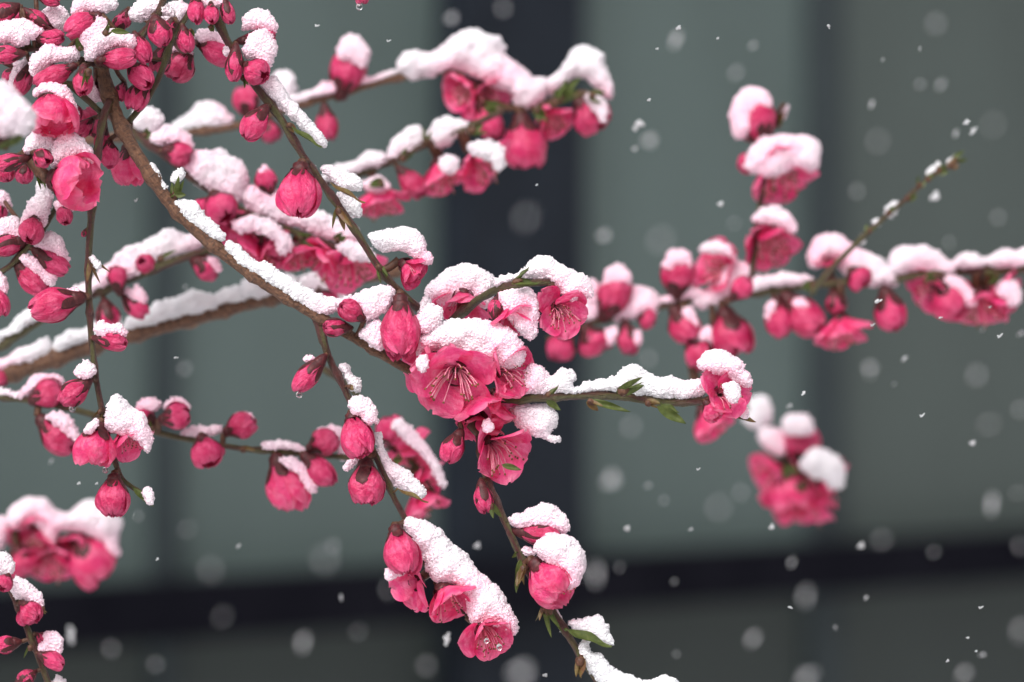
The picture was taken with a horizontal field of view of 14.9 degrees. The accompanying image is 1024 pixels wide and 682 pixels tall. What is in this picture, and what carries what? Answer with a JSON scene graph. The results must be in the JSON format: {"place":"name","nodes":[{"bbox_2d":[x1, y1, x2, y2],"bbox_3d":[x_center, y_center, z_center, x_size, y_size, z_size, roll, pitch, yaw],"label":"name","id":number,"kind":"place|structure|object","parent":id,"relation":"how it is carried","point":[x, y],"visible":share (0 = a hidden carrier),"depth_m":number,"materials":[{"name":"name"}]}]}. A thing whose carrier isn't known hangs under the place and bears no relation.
{"place":"outdoors","nodes":[
{"label":"outdoors","id":0,"kind":"place"},
{"bbox_2d":[0,79,37,150],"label":"snow","id":1,"kind":"structure","parent":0,"point":[18,117],"depth_m":1.07,"materials":[{"name":"white snow"}]},
{"bbox_2d":[0,551,66,681],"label":"peach branch","id":2,"kind":"object","parent":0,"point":[26,596],"visible":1,"depth_m":1.22,"materials":[{"name":"pink plant"}]},
{"bbox_2d":[0,496,123,591],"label":"peach branch","id":3,"kind":"object","parent":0,"point":[86,552],"visible":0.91,"depth_m":1.43,"materials":[{"name":"pink plant"}]},
{"bbox_2d":[68,626,73,643],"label":"snowflake","id":4,"kind":"object","parent":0,"point":[71,635],"visible":1,"depth_m":1.56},
{"bbox_2d":[0,228,221,351],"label":"peach branch","id":5,"kind":"object","parent":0,"point":[126,265],"visible":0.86,"depth_m":1.33,"materials":[{"name":"pink plant"}]},
{"bbox_2d":[0,373,373,511],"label":"peach branch","id":6,"kind":"object","parent":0,"point":[292,482],"visible":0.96,"depth_m":1.29,"materials":[{"name":"pink plant"}]},
{"bbox_2d":[0,266,400,385],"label":"peach branch","id":7,"kind":"object","parent":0,"point":[192,308],"visible":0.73,"depth_m":1.35,"materials":[{"name":"brown plant"}]},
{"bbox_2d":[206,565,214,576],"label":"snowflake","id":8,"kind":"object","parent":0,"point":[210,569],"visible":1,"depth_m":3.73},
{"bbox_2d":[107,106,387,294],"bbox_3d":[-0.090,-0.048,1.315,0.097,0.064,0.028,0,0,0],"label":"peach branch","id":9,"kind":"object","parent":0,"point":[261,225],"visible":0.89,"depth_m":1.31,"materials":[{"name":"pink plant"}]},
{"bbox_2d":[299,636,306,649],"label":"snowflake","id":10,"kind":"object","parent":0,"point":[303,643],"visible":1,"depth_m":2.33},
{"bbox_2d":[97,68,533,484],"bbox_3d":[-0.068,-0.051,1.204,0.149,0.191,0.034,0,0,9],"label":"peach branch","id":11,"kind":"object","parent":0,"point":[461,368],"visible":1,"depth_m":1.20,"materials":[{"name":"pink plant"}]},
{"bbox_2d":[0,181,72,316],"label":"peach branch","id":12,"kind":"object","parent":11,"relation":"attached to","point":[45,265],"visible":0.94,"depth_m":1.23,"materials":[{"name":"pink plant"}]},
{"bbox_2d":[0,0,175,111],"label":"peach branch","id":13,"kind":"object","parent":11,"relation":"attached to","point":[95,34],"visible":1,"depth_m":1.19,"materials":[{"name":"pink plant"}]},
{"bbox_2d":[0,80,109,210],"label":"peach branch","id":14,"kind":"object","parent":13,"relation":"attached to","point":[71,177],"visible":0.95,"depth_m":1.19,"materials":[{"name":"pink plant"}]},
{"bbox_2d":[27,98,154,517],"bbox_3d":[-0.128,-0.010,1.194,0.038,0.129,0.020,0,0,-16],"label":"peach branch","id":15,"kind":"object","parent":11,"relation":"attached to","point":[123,419],"visible":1,"depth_m":1.19,"materials":[{"name":"pink plant"}]},
{"bbox_2d":[80,0,226,185],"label":"peach branch","id":16,"kind":"object","parent":11,"relation":"attached to","point":[173,59],"visible":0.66,"depth_m":1.23,"materials":[{"name":"pink plant"}]},
{"bbox_2d":[187,0,433,361],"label":"peach branch","id":17,"kind":"object","parent":11,"relation":"attached to","point":[299,190],"visible":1,"depth_m":1.20,"materials":[{"name":"pink plant"}]},
{"bbox_2d":[291,320,518,660],"bbox_3d":[-0.033,0.044,1.187,0.070,0.108,0.036,0,0,0],"label":"peach branch","id":18,"kind":"object","parent":11,"relation":"hanging from","point":[475,597],"visible":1,"depth_m":1.19,"materials":[{"name":"pink plant"}]},
{"bbox_2d":[424,255,593,340],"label":"peach branch","id":19,"kind":"object","parent":11,"relation":"attached to","point":[516,303],"visible":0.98,"depth_m":1.20,"materials":[{"name":"pink plant"}]},
{"bbox_2d":[474,436,678,681],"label":"peach branch","id":20,"kind":"object","parent":11,"relation":"attached to","point":[553,570],"visible":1,"depth_m":1.20,"materials":[{"name":"pink plant"}]},
{"bbox_2d":[501,348,755,443],"bbox_3d":[0.027,0.017,1.199,0.095,0.030,0.017,0,0,5],"label":"peach branch","id":21,"kind":"object","parent":11,"relation":"attached to","point":[724,382],"visible":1,"depth_m":1.20,"materials":[{"name":"pink plant"}]},
{"bbox_2d":[319,554,330,564],"bbox_3d":[-0.033,0.039,0.689,0.003,0.003,0.003,21,9,1],"label":"snowflake","id":22,"kind":"object","parent":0,"point":[324,558],"visible":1,"depth_m":0.69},
{"bbox_2d":[85,27,614,168],"bbox_3d":[-0.086,-0.078,1.389,0.245,0.068,0.034,0,0,0],"label":"peach branch","id":23,"kind":"object","parent":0,"point":[476,53],"visible":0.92,"depth_m":1.39,"materials":[{"name":"pink plant"}]},
{"bbox_2d":[355,0,368,10],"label":"peach branch","id":24,"kind":"object","parent":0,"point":[359,5],"visible":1,"depth_m":1.20,"materials":[{"name":"pink plant"}]},
{"bbox_2d":[230,108,511,228],"bbox_3d":[-0.063,-0.055,1.364,0.126,0.053,0.034,0,0,0],"label":"peach branch","id":25,"kind":"object","parent":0,"point":[484,161],"visible":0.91,"depth_m":1.37,"materials":[{"name":"pink plant"}]},
{"bbox_2d":[323,366,450,519],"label":"peach branch","id":26,"kind":"object","parent":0,"point":[405,444],"visible":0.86,"depth_m":1.32,"materials":[{"name":"pink plant"}]},
{"bbox_2d":[423,662,429,669],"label":"snowflake","id":27,"kind":"object","parent":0,"point":[426,665],"visible":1,"depth_m":2.66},
{"bbox_2d":[443,632,449,645],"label":"snowflake","id":28,"kind":"object","parent":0,"point":[446,638],"visible":1,"depth_m":1.33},
{"bbox_2d":[447,14,455,21],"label":"snowflake","id":29,"kind":"object","parent":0,"point":[451,18],"visible":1,"depth_m":1.96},
{"bbox_2d":[0,0,1023,681],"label":"panel wall","id":30,"kind":"structure","parent":0,"point":[916,490],"depth_m":7.23,"materials":[{"name":"paint"}]},
{"bbox_2d":[512,666,527,679],"bbox_3d":[0.010,0.318,3.732,0.016,0.012,0.013,-39,21,-13],"label":"snowflake","id":31,"kind":"object","parent":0,"point":[521,673],"visible":1,"depth_m":3.73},
{"bbox_2d":[521,211,533,226],"bbox_3d":[0.002,-0.022,0.689,0.002,0.003,0.003,41,4,-19],"label":"snowflake","id":32,"kind":"object","parent":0,"point":[525,216],"visible":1,"depth_m":0.69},
{"bbox_2d":[592,565,598,582],"bbox_3d":[0.057,0.159,2.662,0.006,0.012,0.007,18,0,28],"label":"snowflake","id":33,"kind":"object","parent":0,"point":[595,573],"visible":1,"depth_m":2.66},
{"bbox_2d":[599,231,607,238],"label":"snowflake","id":34,"kind":"object","parent":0,"point":[604,235],"visible":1,"depth_m":1.96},
{"bbox_2d":[605,473,616,484],"bbox_3d":[0.064,0.088,2.484,0.007,0.009,0.007,23,-7,-32],"label":"snowflake","id":35,"kind":"object","parent":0,"point":[612,479],"visible":0.93,"depth_m":2.48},
{"bbox_2d":[633,120,644,130],"bbox_3d":[0.045,-0.076,1.387,0.005,0.003,0.004,-42,17,-11],"label":"snowflake","id":36,"kind":"object","parent":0,"point":[638,123],"visible":1,"depth_m":1.39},
{"bbox_2d":[644,136,653,144],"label":"snowflake","id":37,"kind":"object","parent":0,"point":[649,140],"visible":1,"depth_m":2.07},
{"bbox_2d":[655,233,665,245],"bbox_3d":[0.158,-0.107,4.149,0.013,0.014,0.014,0,0,0],"label":"snowflake","id":38,"kind":"object","parent":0,"point":[659,241],"visible":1,"depth_m":4.15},
{"bbox_2d":[672,33,679,46],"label":"snowflake","id":39,"kind":"object","parent":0,"point":[676,38],"visible":1,"depth_m":1.96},
{"bbox_2d":[714,503,722,513],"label":"snowflake","id":40,"kind":"object","parent":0,"point":[719,508],"visible":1,"depth_m":3.73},
{"bbox_2d":[749,634,756,643],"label":"snowflake","id":41,"kind":"object","parent":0,"point":[753,638],"visible":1,"depth_m":2.19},
{"bbox_2d":[545,232,1023,443],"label":"peach branch","id":42,"kind":"object","parent":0,"point":[937,286],"visible":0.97,"depth_m":1.40,"materials":[{"name":"pink plant"}]},
{"bbox_2d":[728,86,821,298],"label":"peach branch","id":43,"kind":"object","parent":42,"relation":"on","point":[784,167],"visible":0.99,"depth_m":1.40,"materials":[{"name":"pink plant"}]},
{"bbox_2d":[809,151,966,295],"bbox_3d":[0.132,-0.041,1.368,0.056,0.051,0.010,0,0,0],"label":"peach branch","id":44,"kind":"object","parent":42,"relation":"attached to","point":[932,172],"visible":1,"depth_m":1.37,"materials":[{"name":"brown plant"}]},
{"bbox_2d":[742,394,848,526],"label":"peach branch","id":45,"kind":"object","parent":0,"point":[803,482],"visible":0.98,"depth_m":1.53,"materials":[{"name":"pink plant"}]},
{"bbox_2d":[803,589,808,602],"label":"snowflake","id":46,"kind":"object","parent":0,"point":[805,595],"visible":1,"depth_m":2.66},
{"bbox_2d":[800,672,814,681],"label":"snowflake","id":47,"kind":"object","parent":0,"point":[806,676],"visible":1,"depth_m":2.66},
{"bbox_2d":[866,364,873,374],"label":"snowflake","id":48,"kind":"object","parent":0,"point":[869,367],"visible":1,"depth_m":2.13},
{"bbox_2d":[930,191,939,200],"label":"snowflake","id":49,"kind":"object","parent":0,"point":[935,196],"visible":1,"depth_m":1.42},
{"bbox_2d":[931,18,940,27],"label":"snowflake","id":50,"kind":"object","parent":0,"point":[935,23],"visible":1,"depth_m":2.66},
{"bbox_2d":[959,669,968,678],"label":"snowflake","id":51,"kind":"object","parent":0,"point":[965,672],"visible":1,"depth_m":2.19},
{"bbox_2d":[973,370,980,379],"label":"snowflake","id":52,"kind":"object","parent":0,"point":[976,375],"visible":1,"depth_m":2.66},
{"bbox_2d":[988,495,994,512],"bbox_3d":[0.269,0.091,2.191,0.005,0.010,0.005,21,-1,30],"label":"snowflake","id":53,"kind":"object","parent":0,"point":[991,503],"visible":1,"depth_m":2.19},
{"bbox_2d":[1017,625,1023,636],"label":"snowflake","id":54,"kind":"object","parent":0,"point":[1020,628],"visible":1,"depth_m":2.87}
]}

